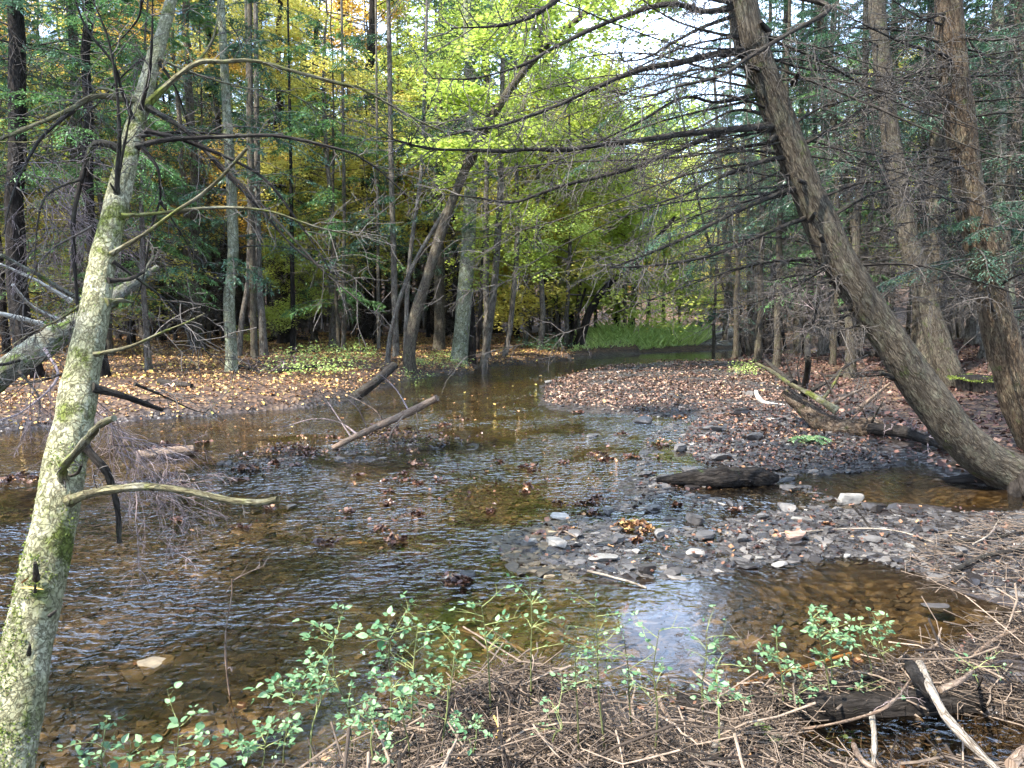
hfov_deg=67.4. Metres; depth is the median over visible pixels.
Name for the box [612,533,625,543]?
stone
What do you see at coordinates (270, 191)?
hemlock tree
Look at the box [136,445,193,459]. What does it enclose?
sunken log
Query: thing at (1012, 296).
forest tree
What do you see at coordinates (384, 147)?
maple tree
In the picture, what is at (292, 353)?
fallen log
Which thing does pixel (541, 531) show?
leaf heap
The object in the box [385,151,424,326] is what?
hemlock tree
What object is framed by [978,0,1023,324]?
hemlock tree
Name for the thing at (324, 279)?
young hemlock
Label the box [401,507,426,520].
leaf heap
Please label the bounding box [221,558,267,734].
twig
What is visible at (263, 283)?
young hemlock
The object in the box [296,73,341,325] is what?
hemlock tree
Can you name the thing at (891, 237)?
maple tree
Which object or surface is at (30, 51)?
maple tree
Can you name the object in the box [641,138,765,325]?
maple sapling
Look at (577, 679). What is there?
twig
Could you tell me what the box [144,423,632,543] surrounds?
snagged leaves
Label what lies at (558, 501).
leaf heap
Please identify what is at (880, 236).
hemlock tree
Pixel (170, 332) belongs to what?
hemlock tree
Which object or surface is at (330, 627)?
jewelweed plant
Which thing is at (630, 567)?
stone
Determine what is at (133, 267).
hemlock tree
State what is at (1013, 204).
hemlock tree
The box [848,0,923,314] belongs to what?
hemlock tree
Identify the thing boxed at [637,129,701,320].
maple tree
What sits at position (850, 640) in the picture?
jewelweed plant
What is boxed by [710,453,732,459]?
stone
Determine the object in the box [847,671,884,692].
jewelweed plant
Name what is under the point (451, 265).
hemlock tree
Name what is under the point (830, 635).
jewelweed plant
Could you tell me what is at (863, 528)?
twig
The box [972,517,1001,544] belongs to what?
twig
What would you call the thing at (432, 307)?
hemlock tree
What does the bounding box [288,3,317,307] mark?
forest tree
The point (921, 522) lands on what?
leaf litter
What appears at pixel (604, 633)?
jewelweed plant
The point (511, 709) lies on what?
stick
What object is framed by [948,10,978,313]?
hemlock tree
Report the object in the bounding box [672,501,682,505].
leaf heap
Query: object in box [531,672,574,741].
jewelweed plant
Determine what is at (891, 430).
driftwood log
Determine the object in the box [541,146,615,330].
maple tree
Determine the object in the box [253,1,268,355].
forest tree
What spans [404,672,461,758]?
jewelweed plant
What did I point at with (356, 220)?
hemlock tree
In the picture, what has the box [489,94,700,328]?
maple sapling
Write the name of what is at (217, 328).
hemlock tree
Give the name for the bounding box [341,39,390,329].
hemlock tree
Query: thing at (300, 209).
hemlock tree
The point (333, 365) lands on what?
undergrowth
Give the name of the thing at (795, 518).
stone
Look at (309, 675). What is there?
jewelweed plant
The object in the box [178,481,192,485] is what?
leaf heap
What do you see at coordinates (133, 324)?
hemlock tree
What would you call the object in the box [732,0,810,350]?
forest tree
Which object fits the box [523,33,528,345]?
forest tree
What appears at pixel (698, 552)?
stone
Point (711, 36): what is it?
sky
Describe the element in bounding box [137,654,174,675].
stone
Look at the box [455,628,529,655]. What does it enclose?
stick
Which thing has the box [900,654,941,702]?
stick
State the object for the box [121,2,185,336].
hemlock tree
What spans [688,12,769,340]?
hemlock tree
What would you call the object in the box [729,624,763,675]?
twig
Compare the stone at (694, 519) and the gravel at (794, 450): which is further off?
the gravel at (794, 450)
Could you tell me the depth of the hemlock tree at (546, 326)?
32.50 m
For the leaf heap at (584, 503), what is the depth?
7.02 m
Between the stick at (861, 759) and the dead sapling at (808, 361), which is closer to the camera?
the stick at (861, 759)
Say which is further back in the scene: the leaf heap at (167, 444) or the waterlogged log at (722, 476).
the leaf heap at (167, 444)
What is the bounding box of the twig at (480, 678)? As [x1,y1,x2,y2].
[447,650,513,680]
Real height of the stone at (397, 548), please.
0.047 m
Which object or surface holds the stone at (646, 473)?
on the water
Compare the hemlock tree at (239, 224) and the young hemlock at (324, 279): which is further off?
the young hemlock at (324, 279)
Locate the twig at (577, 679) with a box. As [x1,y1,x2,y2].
[546,671,601,684]
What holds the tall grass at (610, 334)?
on the ground at (828, 581)
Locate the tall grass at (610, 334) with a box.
[570,316,723,351]
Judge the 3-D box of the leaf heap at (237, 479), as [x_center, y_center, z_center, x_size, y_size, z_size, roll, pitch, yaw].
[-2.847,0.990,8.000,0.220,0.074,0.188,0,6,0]
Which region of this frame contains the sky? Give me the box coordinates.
[0,0,1005,197]
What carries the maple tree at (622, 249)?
on the ground at (828, 581)
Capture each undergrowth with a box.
[260,335,380,375]
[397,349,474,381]
[514,332,572,348]
[719,360,764,374]
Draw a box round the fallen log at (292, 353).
[286,343,320,354]
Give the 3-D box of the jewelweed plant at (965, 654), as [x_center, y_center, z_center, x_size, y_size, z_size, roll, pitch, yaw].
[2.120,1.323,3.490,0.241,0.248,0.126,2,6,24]
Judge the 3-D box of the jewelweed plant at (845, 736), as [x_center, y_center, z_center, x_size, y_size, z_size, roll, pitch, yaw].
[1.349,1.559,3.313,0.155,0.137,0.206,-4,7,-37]
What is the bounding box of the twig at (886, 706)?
[741,678,921,734]
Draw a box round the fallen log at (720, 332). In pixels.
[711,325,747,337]
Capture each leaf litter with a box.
[0,329,575,428]
[370,633,1012,767]
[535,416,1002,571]
[724,509,1023,594]
[739,336,1023,486]
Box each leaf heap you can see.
[0,470,38,483]
[124,440,198,451]
[142,471,176,478]
[169,516,185,522]
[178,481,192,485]
[195,438,212,443]
[225,460,273,473]
[226,477,249,482]
[229,439,338,458]
[230,523,251,529]
[263,504,275,510]
[267,459,280,464]
[280,423,478,447]
[289,462,306,466]
[311,537,341,547]
[340,507,355,512]
[351,472,367,475]
[371,524,389,532]
[378,475,413,481]
[378,498,396,507]
[382,488,394,493]
[383,532,407,546]
[397,470,408,475]
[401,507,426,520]
[407,459,434,466]
[411,478,423,486]
[429,422,458,428]
[429,475,448,482]
[434,571,473,587]
[485,507,495,514]
[519,462,538,467]
[519,488,529,492]
[522,481,533,488]
[527,467,540,472]
[530,529,545,534]
[551,499,566,504]
[555,525,581,532]
[558,459,569,464]
[566,499,599,508]
[582,508,602,516]
[586,450,607,455]
[591,494,602,499]
[596,456,619,462]
[610,517,654,534]
[614,430,628,435]
[622,452,640,458]
[628,534,643,544]
[646,442,668,446]
[670,414,687,418]
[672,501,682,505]
[692,404,712,408]
[695,436,717,441]
[722,506,746,512]
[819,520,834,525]
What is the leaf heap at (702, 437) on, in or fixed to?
on the gravel at (794, 450)
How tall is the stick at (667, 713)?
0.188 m
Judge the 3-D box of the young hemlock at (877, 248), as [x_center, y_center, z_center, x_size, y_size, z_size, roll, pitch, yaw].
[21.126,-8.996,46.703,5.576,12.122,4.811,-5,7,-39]
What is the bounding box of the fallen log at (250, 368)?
[238,358,280,375]
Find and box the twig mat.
[263,600,1023,767]
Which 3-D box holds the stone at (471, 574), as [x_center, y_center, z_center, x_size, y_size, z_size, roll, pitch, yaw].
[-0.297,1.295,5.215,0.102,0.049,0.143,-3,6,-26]
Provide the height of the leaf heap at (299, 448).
0.176 m
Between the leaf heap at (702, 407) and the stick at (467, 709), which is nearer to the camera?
the stick at (467, 709)
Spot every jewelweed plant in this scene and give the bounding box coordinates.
[57,714,126,767]
[106,733,145,767]
[126,734,226,767]
[147,681,217,767]
[221,716,296,767]
[243,672,315,767]
[283,629,346,766]
[292,602,380,755]
[335,695,388,766]
[345,591,422,740]
[365,666,424,767]
[381,604,449,721]
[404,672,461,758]
[424,620,479,716]
[449,582,523,718]
[451,711,492,766]
[506,573,571,705]
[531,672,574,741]
[560,637,617,759]
[561,589,633,748]
[584,630,658,734]
[622,610,691,760]
[686,605,741,718]
[690,641,763,756]
[754,625,812,702]
[768,673,836,706]
[800,604,861,694]
[808,605,857,691]
[808,728,851,753]
[833,607,894,686]
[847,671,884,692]
[864,625,900,665]
[951,649,1010,685]
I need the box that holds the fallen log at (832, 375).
[825,363,886,377]
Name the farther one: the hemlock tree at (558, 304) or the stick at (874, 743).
the hemlock tree at (558, 304)
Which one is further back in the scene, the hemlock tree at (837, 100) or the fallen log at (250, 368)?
the hemlock tree at (837, 100)
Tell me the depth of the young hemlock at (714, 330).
30.63 m
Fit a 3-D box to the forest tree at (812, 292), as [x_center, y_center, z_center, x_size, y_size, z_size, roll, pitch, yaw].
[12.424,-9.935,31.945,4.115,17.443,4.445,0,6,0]
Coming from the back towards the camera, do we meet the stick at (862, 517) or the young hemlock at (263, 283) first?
the young hemlock at (263, 283)
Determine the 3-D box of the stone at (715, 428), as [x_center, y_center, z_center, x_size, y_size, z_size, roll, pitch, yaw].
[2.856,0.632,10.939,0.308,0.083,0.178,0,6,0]
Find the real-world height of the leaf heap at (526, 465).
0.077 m
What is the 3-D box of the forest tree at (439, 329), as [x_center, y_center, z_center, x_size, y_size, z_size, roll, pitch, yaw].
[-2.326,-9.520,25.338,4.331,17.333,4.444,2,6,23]
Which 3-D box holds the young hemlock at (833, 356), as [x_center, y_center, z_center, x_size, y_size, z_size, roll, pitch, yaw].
[8.611,-5.034,19.931,4.361,9.480,3.763,-2,6,-17]
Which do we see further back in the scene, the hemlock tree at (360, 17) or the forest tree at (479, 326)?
the hemlock tree at (360, 17)
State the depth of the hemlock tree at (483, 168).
43.29 m
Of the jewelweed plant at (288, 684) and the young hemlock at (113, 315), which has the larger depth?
the young hemlock at (113, 315)
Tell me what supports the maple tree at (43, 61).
on the ground at (828, 581)
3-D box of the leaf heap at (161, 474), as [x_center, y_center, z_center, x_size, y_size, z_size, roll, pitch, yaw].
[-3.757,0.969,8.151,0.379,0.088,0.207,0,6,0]
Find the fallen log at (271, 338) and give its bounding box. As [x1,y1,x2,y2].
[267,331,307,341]
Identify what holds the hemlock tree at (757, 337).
on the ground at (828, 581)
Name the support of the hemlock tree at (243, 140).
on the ground at (828, 581)
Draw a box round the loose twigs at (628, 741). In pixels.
[164,583,1023,767]
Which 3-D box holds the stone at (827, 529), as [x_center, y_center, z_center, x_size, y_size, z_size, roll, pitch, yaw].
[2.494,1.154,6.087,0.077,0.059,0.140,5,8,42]
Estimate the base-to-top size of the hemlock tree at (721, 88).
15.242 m
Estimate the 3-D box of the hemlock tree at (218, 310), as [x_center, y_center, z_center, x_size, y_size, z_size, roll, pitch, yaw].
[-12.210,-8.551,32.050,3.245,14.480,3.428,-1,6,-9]
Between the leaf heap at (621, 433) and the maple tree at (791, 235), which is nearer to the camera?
the leaf heap at (621, 433)
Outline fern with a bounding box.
[788,435,832,444]
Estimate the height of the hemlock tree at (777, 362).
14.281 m
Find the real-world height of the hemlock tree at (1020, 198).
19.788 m
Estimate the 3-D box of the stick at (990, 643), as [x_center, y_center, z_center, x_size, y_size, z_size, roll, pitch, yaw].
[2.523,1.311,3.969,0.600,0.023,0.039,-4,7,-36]
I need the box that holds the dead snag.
[468,293,476,364]
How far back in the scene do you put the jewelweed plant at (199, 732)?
2.90 m
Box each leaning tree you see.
[0,0,466,767]
[567,216,675,348]
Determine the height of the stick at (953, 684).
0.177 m
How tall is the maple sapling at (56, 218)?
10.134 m
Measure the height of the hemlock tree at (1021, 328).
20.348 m
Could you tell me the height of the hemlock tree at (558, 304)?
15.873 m
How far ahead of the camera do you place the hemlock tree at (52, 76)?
19.88 m
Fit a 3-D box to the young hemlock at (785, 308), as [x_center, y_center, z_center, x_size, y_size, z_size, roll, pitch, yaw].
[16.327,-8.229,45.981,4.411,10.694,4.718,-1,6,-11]
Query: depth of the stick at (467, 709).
3.04 m
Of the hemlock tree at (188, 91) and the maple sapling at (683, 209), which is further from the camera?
the maple sapling at (683, 209)
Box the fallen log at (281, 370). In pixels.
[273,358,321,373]
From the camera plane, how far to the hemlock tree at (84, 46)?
15.08 m
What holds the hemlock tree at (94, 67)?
on the ground at (828, 581)
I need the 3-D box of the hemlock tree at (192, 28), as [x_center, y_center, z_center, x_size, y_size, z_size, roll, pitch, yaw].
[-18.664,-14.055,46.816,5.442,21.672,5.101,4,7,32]
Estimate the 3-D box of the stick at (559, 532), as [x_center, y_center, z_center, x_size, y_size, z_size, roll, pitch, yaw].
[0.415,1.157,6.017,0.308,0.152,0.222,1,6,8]
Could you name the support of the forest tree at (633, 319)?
on the ground at (828, 581)
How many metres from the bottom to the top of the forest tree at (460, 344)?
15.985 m
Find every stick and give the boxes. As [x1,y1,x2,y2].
[394,707,468,758]
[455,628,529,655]
[508,671,513,737]
[547,519,579,537]
[559,633,652,680]
[584,684,756,715]
[587,570,646,588]
[658,701,695,766]
[679,752,738,763]
[689,735,752,767]
[704,722,723,767]
[734,652,851,689]
[754,721,816,766]
[849,737,876,767]
[850,503,877,535]
[869,711,877,765]
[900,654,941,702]
[916,660,999,767]
[937,669,974,692]
[940,530,1023,543]
[951,547,1023,572]
[974,627,1022,653]
[1004,745,1023,767]
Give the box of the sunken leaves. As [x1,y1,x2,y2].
[1,473,900,767]
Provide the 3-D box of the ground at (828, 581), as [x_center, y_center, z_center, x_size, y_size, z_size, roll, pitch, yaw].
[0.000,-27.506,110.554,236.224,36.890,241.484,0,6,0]
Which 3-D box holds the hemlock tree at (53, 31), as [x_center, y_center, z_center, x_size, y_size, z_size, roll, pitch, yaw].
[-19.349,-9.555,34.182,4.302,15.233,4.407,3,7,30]
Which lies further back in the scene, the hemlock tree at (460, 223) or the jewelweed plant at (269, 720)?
the hemlock tree at (460, 223)
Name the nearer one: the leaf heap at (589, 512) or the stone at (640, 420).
the leaf heap at (589, 512)
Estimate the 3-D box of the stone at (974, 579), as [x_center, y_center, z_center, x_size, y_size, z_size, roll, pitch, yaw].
[2.998,1.274,4.986,0.109,0.070,0.181,0,6,0]
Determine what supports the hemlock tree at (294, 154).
on the ground at (828, 581)
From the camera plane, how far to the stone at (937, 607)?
4.63 m
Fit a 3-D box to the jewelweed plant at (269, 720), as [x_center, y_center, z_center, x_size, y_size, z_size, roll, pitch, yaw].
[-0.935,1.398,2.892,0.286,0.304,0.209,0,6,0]
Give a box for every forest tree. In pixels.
[152,0,334,371]
[184,0,326,358]
[237,0,249,355]
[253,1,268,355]
[287,0,295,350]
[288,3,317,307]
[316,0,449,356]
[340,0,345,349]
[375,0,380,348]
[375,0,499,350]
[385,4,555,363]
[390,0,536,366]
[398,0,692,374]
[403,0,427,349]
[476,102,486,350]
[479,3,505,367]
[502,14,519,355]
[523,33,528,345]
[614,176,620,326]
[628,173,646,327]
[672,68,744,350]
[700,14,800,349]
[712,58,750,350]
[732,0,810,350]
[748,0,922,357]
[764,0,861,348]
[767,1,840,350]
[768,135,772,279]
[781,314,786,348]
[797,4,859,346]
[837,53,849,345]
[934,44,950,330]
[991,0,1019,330]
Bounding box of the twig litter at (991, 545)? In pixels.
[897,506,1023,622]
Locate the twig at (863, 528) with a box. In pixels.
[780,527,934,542]
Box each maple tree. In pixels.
[0,0,68,331]
[0,0,153,270]
[0,2,51,224]
[0,8,53,273]
[27,3,221,337]
[29,11,132,259]
[54,0,298,346]
[175,0,361,336]
[211,0,421,347]
[216,0,491,338]
[286,0,458,335]
[317,58,388,322]
[336,37,444,300]
[338,0,521,314]
[382,0,616,357]
[430,0,650,349]
[523,68,660,332]
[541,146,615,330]
[585,150,665,322]
[602,221,665,323]
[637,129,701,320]
[643,175,714,325]
[694,199,754,321]
[745,93,855,330]
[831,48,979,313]
[873,132,983,283]
[947,11,1023,274]
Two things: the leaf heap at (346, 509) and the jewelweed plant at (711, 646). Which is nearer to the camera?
the jewelweed plant at (711, 646)
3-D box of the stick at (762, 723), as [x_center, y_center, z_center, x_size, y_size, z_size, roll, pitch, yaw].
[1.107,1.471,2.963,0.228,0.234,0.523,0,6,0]
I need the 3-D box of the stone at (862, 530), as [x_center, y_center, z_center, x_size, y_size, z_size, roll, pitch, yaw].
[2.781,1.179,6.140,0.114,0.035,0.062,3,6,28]
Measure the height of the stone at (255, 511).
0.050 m
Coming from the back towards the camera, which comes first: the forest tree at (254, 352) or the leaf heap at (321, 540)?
the forest tree at (254, 352)
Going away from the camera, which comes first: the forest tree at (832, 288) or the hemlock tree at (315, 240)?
the forest tree at (832, 288)
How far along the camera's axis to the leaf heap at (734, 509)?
6.79 m
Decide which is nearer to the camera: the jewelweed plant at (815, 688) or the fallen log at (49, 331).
the jewelweed plant at (815, 688)
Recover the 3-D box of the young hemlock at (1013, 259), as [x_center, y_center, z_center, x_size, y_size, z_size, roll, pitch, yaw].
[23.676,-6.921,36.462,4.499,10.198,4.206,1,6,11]
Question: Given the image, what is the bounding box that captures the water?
[0,350,1021,765]
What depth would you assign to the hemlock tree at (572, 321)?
39.59 m
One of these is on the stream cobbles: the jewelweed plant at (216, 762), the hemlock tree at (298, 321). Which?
the jewelweed plant at (216, 762)
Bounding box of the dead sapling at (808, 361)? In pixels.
[770,265,831,402]
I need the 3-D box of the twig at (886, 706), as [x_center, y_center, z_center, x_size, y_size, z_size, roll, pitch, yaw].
[1.479,1.324,3.130,1.089,0.360,0.432,-3,6,-27]
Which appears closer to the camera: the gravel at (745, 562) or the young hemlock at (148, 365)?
the gravel at (745, 562)
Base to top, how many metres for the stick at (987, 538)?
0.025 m
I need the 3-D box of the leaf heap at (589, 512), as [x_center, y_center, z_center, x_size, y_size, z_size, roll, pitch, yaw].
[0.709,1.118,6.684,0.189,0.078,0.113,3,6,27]
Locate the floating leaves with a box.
[160,358,629,438]
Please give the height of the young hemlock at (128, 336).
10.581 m
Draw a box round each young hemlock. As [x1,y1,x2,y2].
[0,0,189,356]
[0,60,68,330]
[4,170,59,318]
[35,0,225,371]
[46,38,189,344]
[60,192,169,335]
[94,100,210,327]
[155,151,238,313]
[236,220,285,316]
[243,0,415,353]
[296,208,351,327]
[316,60,430,344]
[656,78,785,351]
[706,211,766,317]
[756,6,923,368]
[763,182,815,336]
[764,170,794,332]
[838,156,899,331]
[881,14,1023,333]
[958,152,1023,332]
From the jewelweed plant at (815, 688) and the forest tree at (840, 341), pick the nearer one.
the jewelweed plant at (815, 688)
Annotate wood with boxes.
[41,33,1023,285]
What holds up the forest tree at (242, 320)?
on the ground at (828, 581)
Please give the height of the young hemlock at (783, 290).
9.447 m
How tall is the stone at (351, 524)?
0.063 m
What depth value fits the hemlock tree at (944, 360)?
13.77 m
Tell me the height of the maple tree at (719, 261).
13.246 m
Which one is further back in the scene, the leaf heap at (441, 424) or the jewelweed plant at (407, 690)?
the leaf heap at (441, 424)
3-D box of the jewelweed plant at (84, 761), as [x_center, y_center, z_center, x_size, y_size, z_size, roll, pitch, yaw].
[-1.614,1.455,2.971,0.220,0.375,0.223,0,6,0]
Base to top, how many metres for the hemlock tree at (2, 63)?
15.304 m
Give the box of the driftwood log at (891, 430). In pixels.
[866,417,994,453]
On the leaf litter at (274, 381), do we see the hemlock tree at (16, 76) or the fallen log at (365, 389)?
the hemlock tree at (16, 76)
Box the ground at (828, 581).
[0,191,1023,767]
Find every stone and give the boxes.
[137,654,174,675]
[250,509,261,514]
[265,532,276,538]
[286,504,296,510]
[343,493,356,496]
[348,521,355,527]
[392,545,404,551]
[397,508,405,515]
[412,573,423,579]
[459,570,475,580]
[521,538,537,545]
[546,536,566,547]
[550,512,569,519]
[568,529,581,536]
[573,559,586,564]
[587,433,597,437]
[587,553,617,561]
[595,467,604,472]
[602,507,612,515]
[606,526,623,531]
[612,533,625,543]
[622,564,634,570]
[633,416,651,425]
[633,523,645,533]
[638,563,656,574]
[639,470,651,475]
[647,504,661,510]
[652,482,669,487]
[654,528,664,538]
[663,567,680,575]
[673,443,686,451]
[681,467,696,472]
[684,485,699,490]
[685,512,704,525]
[686,548,705,557]
[693,530,714,540]
[702,425,722,430]
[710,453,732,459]
[725,499,734,506]
[733,408,749,415]
[735,502,744,506]
[737,534,747,542]
[741,391,753,396]
[746,432,762,440]
[755,513,768,517]
[758,525,772,531]
[771,561,787,567]
[777,502,795,511]
[779,484,796,490]
[784,531,805,540]
[790,516,801,520]
[819,526,833,532]
[837,493,863,504]
[854,529,866,532]
[859,535,882,542]
[861,502,883,512]
[900,509,917,513]
[904,543,915,547]
[920,603,952,613]
[921,526,937,531]
[953,546,967,556]
[964,572,982,587]
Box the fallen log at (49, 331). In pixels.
[0,251,165,435]
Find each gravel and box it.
[202,436,464,471]
[530,523,732,577]
[532,413,1023,580]
[543,359,833,442]
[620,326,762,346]
[679,407,905,472]
[720,508,1023,600]
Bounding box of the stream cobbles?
[0,470,913,767]
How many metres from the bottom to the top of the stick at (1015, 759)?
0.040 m
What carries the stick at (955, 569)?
on the gravel at (775, 557)
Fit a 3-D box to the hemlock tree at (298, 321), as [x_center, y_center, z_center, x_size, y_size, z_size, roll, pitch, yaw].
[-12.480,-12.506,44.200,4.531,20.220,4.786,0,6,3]
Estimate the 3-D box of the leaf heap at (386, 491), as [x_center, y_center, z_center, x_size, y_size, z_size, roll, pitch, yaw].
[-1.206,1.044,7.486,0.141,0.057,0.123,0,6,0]
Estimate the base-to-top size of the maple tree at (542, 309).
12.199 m
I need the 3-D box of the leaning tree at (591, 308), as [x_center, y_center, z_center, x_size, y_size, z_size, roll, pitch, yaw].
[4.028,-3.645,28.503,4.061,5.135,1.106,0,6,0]
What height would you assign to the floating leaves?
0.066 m
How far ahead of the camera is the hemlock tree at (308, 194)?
40.26 m
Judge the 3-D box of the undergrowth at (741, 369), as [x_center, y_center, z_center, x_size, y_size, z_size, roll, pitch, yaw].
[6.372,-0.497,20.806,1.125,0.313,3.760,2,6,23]
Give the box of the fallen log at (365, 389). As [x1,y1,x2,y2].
[353,362,397,398]
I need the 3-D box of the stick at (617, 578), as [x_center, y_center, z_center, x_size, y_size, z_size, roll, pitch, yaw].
[0.687,1.288,5.072,0.441,0.038,0.022,4,7,36]
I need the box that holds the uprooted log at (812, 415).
[755,346,892,435]
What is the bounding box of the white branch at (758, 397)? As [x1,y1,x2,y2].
[754,390,784,404]
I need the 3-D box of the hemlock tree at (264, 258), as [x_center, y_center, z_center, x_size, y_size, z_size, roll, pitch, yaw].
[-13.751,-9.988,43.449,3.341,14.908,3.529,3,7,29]
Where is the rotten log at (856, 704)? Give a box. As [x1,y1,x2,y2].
[676,684,1022,726]
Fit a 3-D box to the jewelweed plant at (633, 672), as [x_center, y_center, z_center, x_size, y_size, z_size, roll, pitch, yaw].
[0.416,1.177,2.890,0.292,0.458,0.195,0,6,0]
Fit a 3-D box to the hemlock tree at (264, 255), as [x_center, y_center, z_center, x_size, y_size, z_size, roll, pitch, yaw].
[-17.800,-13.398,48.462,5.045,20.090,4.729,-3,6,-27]
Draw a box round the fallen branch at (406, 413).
[271,363,438,453]
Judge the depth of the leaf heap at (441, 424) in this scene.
11.54 m
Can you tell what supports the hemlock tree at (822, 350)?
on the leaf litter at (941, 463)
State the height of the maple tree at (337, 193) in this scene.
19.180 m
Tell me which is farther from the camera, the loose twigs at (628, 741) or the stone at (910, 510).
the stone at (910, 510)
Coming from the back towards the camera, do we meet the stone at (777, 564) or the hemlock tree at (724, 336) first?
the hemlock tree at (724, 336)
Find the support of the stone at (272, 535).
in the water
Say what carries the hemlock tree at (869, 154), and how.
on the ground at (828, 581)
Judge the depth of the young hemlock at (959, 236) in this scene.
22.84 m
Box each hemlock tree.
[0,0,170,378]
[0,0,194,377]
[0,0,217,330]
[0,1,79,330]
[0,8,72,349]
[0,8,72,354]
[1,0,70,322]
[29,0,125,306]
[31,0,125,322]
[47,0,205,342]
[78,12,151,339]
[92,46,135,334]
[93,0,215,340]
[116,0,249,350]
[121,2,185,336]
[134,1,220,339]
[138,5,200,334]
[154,0,289,341]
[157,0,247,342]
[166,61,206,328]
[169,2,247,335]
[174,0,365,343]
[175,26,220,334]
[176,24,237,322]
[176,46,237,330]
[181,30,240,316]
[192,7,257,337]
[192,30,264,328]
[196,47,264,320]
[200,48,246,317]
[202,1,303,334]
[202,88,249,327]
[207,8,265,324]
[213,1,265,309]
[220,100,266,326]
[235,31,271,324]
[246,17,308,331]
[246,86,296,320]
[248,0,328,335]
[260,50,308,322]
[265,18,327,327]
[266,19,327,325]
[267,0,363,340]
[284,15,331,330]
[284,61,327,331]
[287,34,339,333]
[291,28,342,329]
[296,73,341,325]
[308,90,341,321]
[315,3,390,335]
[319,0,387,330]
[319,0,1023,507]
[337,51,384,327]
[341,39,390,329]
[347,0,450,333]
[351,8,415,330]
[366,37,390,323]
[375,46,431,333]
[380,174,391,323]
[381,3,461,333]
[381,22,427,329]
[384,0,459,337]
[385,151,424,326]
[386,150,426,322]
[389,80,427,328]
[390,109,459,329]
[411,0,504,337]
[412,6,475,335]
[412,61,478,333]
[423,0,508,343]
[449,60,509,301]
[450,61,505,334]
[458,63,498,315]
[459,47,529,332]
[460,0,576,336]
[491,12,563,338]
[505,46,552,330]
[519,56,579,339]
[528,196,570,331]
[530,200,569,329]
[532,42,603,333]
[539,55,579,330]
[667,2,786,358]
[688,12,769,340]
[690,0,836,361]
[699,0,865,368]
[708,84,746,327]
[717,0,788,332]
[732,0,920,355]
[741,0,970,378]
[754,0,1018,388]
[755,16,842,339]
[759,0,1023,452]
[769,3,866,339]
[785,0,1023,367]
[788,0,875,318]
[789,0,977,347]
[825,0,1023,348]
[831,0,918,342]
[840,16,898,323]
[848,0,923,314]
[861,5,975,316]
[866,0,1023,358]
[871,43,951,333]
[886,0,1023,373]
[889,0,1023,345]
[891,27,967,339]
[904,0,1019,339]
[911,0,1022,338]
[916,0,1023,333]
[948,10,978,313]
[952,3,1023,315]
[966,114,1023,314]
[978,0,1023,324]
[987,97,1023,313]
[1007,101,1023,336]
[1011,67,1023,304]
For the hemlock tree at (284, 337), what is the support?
on the ground at (828, 581)
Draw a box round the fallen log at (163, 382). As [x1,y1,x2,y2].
[156,378,193,387]
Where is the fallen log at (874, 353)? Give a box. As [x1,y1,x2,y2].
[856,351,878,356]
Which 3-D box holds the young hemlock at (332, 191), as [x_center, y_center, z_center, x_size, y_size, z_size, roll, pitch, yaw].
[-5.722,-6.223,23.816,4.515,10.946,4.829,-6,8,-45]
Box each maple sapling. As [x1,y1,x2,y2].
[0,43,217,336]
[0,66,168,332]
[236,226,346,347]
[386,68,622,343]
[443,34,722,346]
[445,98,680,337]
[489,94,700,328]
[541,62,732,325]
[561,71,741,325]
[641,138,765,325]
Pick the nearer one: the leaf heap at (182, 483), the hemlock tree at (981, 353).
the leaf heap at (182, 483)
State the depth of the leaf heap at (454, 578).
5.05 m
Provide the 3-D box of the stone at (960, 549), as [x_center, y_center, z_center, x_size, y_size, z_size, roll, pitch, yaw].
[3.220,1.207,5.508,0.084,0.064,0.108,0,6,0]
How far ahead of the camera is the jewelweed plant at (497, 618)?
3.22 m
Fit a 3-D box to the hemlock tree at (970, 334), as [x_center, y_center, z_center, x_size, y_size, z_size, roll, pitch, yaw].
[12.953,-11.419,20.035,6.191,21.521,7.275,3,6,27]
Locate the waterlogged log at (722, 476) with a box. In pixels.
[656,465,779,488]
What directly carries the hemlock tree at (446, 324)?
on the ground at (828, 581)
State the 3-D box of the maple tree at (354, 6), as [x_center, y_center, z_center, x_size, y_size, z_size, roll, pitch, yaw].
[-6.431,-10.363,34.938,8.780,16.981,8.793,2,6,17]
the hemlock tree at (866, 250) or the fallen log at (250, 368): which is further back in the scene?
the hemlock tree at (866, 250)
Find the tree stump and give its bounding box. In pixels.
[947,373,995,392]
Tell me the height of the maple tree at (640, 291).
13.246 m

